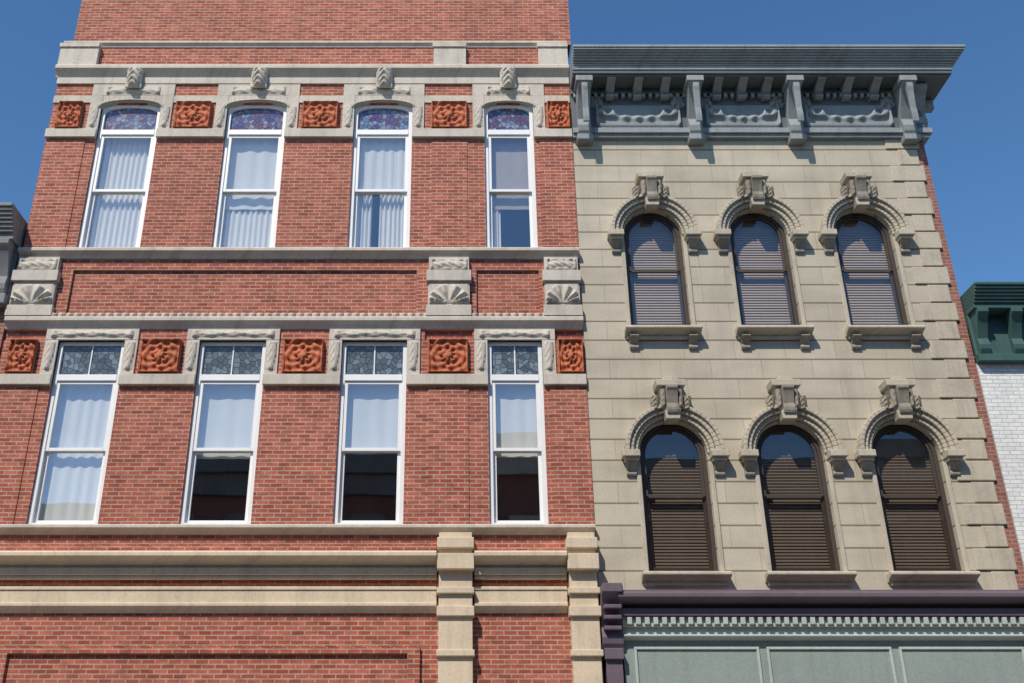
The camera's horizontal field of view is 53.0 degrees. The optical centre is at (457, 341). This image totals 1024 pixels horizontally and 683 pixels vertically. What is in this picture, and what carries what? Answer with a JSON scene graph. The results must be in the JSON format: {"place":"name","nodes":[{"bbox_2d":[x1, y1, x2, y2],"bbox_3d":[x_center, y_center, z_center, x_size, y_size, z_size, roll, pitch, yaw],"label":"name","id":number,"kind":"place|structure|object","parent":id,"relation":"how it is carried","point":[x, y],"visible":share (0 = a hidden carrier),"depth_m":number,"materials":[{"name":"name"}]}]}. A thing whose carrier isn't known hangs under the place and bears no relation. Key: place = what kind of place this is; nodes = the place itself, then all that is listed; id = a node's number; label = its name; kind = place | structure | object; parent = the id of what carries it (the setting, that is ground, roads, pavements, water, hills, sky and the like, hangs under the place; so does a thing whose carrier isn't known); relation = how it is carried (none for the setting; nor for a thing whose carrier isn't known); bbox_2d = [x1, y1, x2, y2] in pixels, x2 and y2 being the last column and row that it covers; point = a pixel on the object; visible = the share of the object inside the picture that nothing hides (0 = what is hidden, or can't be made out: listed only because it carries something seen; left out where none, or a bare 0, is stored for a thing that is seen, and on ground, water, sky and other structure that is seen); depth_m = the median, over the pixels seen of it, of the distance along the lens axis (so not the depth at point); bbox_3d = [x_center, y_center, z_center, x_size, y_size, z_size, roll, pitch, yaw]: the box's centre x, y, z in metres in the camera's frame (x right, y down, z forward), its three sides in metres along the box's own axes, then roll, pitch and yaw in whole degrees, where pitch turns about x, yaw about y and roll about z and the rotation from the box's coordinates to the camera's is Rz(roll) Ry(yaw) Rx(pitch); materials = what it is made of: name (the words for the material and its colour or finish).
{"place":"outdoors","nodes":[
{"label":"outdoors","id":0,"kind":"place"},
{"bbox_2d":[0,308,6,357],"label":"gray walls","id":1,"kind":"structure","parent":0,"point":[3,333],"depth_m":18.95,"materials":[{"name":"brick"}]},
{"bbox_2d":[0,202,27,307],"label":"gray cornice","id":2,"kind":"structure","parent":1,"relation":"on","point":[13,226],"depth_m":19.30,"materials":[{"name":"paint"}]},
{"bbox_2d":[0,0,1023,296],"label":"sky","id":3,"kind":"structure","parent":0,"point":[974,150],"materials":[{"name":"blue"}]},
{"bbox_2d":[629,223,879,456],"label":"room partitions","id":4,"kind":"object","parent":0,"point":[740,287],"visible":0.03,"depth_m":22.91,"materials":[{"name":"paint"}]},
{"bbox_2d":[570,101,1012,589],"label":"stone walls","id":5,"kind":"structure","parent":0,"point":[723,374],"depth_m":18.64,"materials":[{"name":"beige stone"}]},
{"bbox_2d":[570,70,951,130],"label":"cornice soffit and frieze","id":6,"kind":"structure","parent":5,"relation":"attached to","point":[935,80],"depth_m":20.84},
{"bbox_2d":[624,213,961,570],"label":"window frames","id":7,"kind":"structure","parent":5,"relation":"attached to","point":[939,496],"depth_m":18.10,"materials":[{"name":"brown wood"}]},
{"bbox_2d":[629,220,898,324],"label":"taupe blinds","id":8,"kind":"object","parent":7,"relation":"attached to","point":[778,296],"visible":0.56,"depth_m":19.66,"materials":[{"name":"grey plastic"}]},
{"bbox_2d":[645,432,949,567],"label":"dark blinds","id":9,"kind":"object","parent":7,"relation":"attached to","point":[797,531],"visible":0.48,"depth_m":17.74,"materials":[{"name":"brown wood"}]},
{"bbox_2d":[607,170,980,585],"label":"window hoods and sills","id":10,"kind":"object","parent":5,"relation":"attached to","point":[937,428],"visible":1,"depth_m":18.02,"materials":[{"name":"beige stone"}]},
{"bbox_2d":[632,180,921,410],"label":"carved keystones","id":11,"kind":"object","parent":10,"relation":"attached to","point":[685,400],"visible":1,"depth_m":18.07,"materials":[{"name":"stone"}]},
{"bbox_2d":[884,139,1018,589],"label":"quoins","id":12,"kind":"object","parent":5,"relation":"attached to","point":[916,204],"visible":0.94,"depth_m":18.48,"materials":[{"name":"beige stone"}]},
{"bbox_2d":[968,330,1023,567],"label":"white walls","id":13,"kind":"structure","parent":0,"point":[1002,386],"depth_m":18.13,"materials":[{"name":"brick"}]},
{"bbox_2d":[960,282,1023,363],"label":"teal cornice","id":14,"kind":"structure","parent":13,"relation":"attached to","point":[993,312],"depth_m":18.70,"materials":[{"name":"paint"}]},
{"bbox_3d":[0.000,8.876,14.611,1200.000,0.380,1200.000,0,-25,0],"label":"ground","id":15,"kind":"structure","parent":0,"visible":0},
{"bbox_2d":[0,0,603,682],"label":"brick walls","id":16,"kind":"structure","parent":15,"relation":"on","point":[446,470],"depth_m":18.77,"materials":[{"name":"red brick"}]},
{"bbox_2d":[0,545,435,682],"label":"brick corbels","id":17,"kind":"object","parent":16,"relation":"attached to","point":[413,664],"visible":0.97,"depth_m":16.41,"materials":[{"name":"red brick"}]},
{"bbox_2d":[38,139,537,520],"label":"curtains","id":18,"kind":"object","parent":16,"relation":"attached to","point":[72,479],"visible":0.84,"depth_m":18.63,"materials":[{"name":"white fabric"}]},
{"bbox_2d":[0,41,595,534],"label":"stone trim","id":19,"kind":"structure","parent":16,"relation":"attached to","point":[78,61],"depth_m":19.46,"materials":[{"name":"grey stone"}]},
{"bbox_2d":[27,105,548,523],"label":"window frames","id":20,"kind":"structure","parent":19,"relation":"attached to","point":[59,380],"depth_m":18.55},
{"bbox_2d":[60,346,538,374],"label":"leaded transoms","id":21,"kind":"object","parent":20,"relation":"in","point":[246,360],"visible":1,"depth_m":18.73,"materials":[{"name":"clear glass"}]},
{"bbox_2d":[104,109,529,129],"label":"stained glass transoms","id":22,"kind":"object","parent":20,"relation":"attached to","point":[269,119],"visible":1,"depth_m":21.04,"materials":[{"name":"multicoloured glass"}]},
{"bbox_2d":[491,139,528,209],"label":"window blinds","id":23,"kind":"object","parent":20,"relation":"attached to","point":[509,158],"depth_m":20.66,"materials":[{"name":"white fabric"}]},
{"bbox_2d":[4,101,583,373],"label":"terracotta panels","id":24,"kind":"object","parent":19,"relation":"attached to","point":[300,356],"visible":1,"depth_m":18.69,"materials":[{"name":"orange ceramic"}]},
{"bbox_2d":[10,67,578,368],"bbox_3d":[-3.013,-2.592,19.875,10.595,6.765,0.280,0,-25,0],"label":"carved ornament","id":25,"kind":"object","parent":19,"relation":"attached to","point":[439,293],"visible":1,"depth_m":19.05,"materials":[{"name":"stone"}]},
{"bbox_2d":[611,175,960,476],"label":"consoles","id":26,"kind":"object","parent":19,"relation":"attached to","point":[787,390],"visible":1,"depth_m":18.67,"materials":[{"name":"stone"}]},
{"bbox_2d":[0,532,603,682],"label":"storefront stone","id":27,"kind":"object","parent":16,"relation":"attached to","point":[455,562],"visible":1,"depth_m":16.78,"materials":[{"name":"beige stone"}]},
{"bbox_2d":[106,139,539,520],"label":"room partitions","id":28,"kind":"object","parent":15,"relation":"on","point":[220,487],"depth_m":23.79,"materials":[{"name":"paint"}]},
{"bbox_2d":[599,583,1023,682],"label":"storefront cornice","id":29,"kind":"structure","parent":15,"relation":"on","point":[617,602],"depth_m":16.47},
{"bbox_2d":[622,617,1023,682],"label":"storefront dentils","id":30,"kind":"object","parent":29,"relation":"attached to","point":[823,628],"visible":1,"depth_m":16.45,"materials":[{"name":"paint"}]},
{"bbox_2d":[623,641,1023,682],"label":"storefront frieze","id":31,"kind":"object","parent":29,"relation":"attached to","point":[830,666],"visible":0.86,"depth_m":16.32,"materials":[{"name":"paint"}]},
{"bbox_2d":[603,141,1023,682],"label":"side brick walls","id":32,"kind":"structure","parent":15,"relation":"on","point":[982,414],"depth_m":18.73,"materials":[{"name":"red brick"}]},
{"bbox_2d":[569,44,965,144],"bbox_3d":[6.296,-4.783,21.238,7.927,1.740,2.040,0,-25,0],"label":"cornice crown","id":33,"kind":"object","parent":32,"relation":"attached to","point":[765,56],"visible":0.42,"depth_m":20.69},
{"bbox_2d":[590,95,895,125],"bbox_3d":[5.830,-4.737,20.876,6.300,0.750,0.125,0,-25,0],"label":"frieze ornament","id":34,"kind":"object","parent":33,"relation":"attached to","point":[744,115],"visible":0.96,"depth_m":20.84,"materials":[{"name":"paint"}]},
{"bbox_2d":[574,75,927,145],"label":"cornice brackets","id":35,"kind":"object","parent":33,"relation":"attached to","point":[910,94],"visible":0.98,"depth_m":20.64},
{"bbox_2d":[573,77,933,112],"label":"modillions","id":36,"kind":"object","parent":33,"relation":"attached to","point":[764,95],"visible":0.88,"depth_m":20.93,"materials":[{"name":"paint"}]}
]}

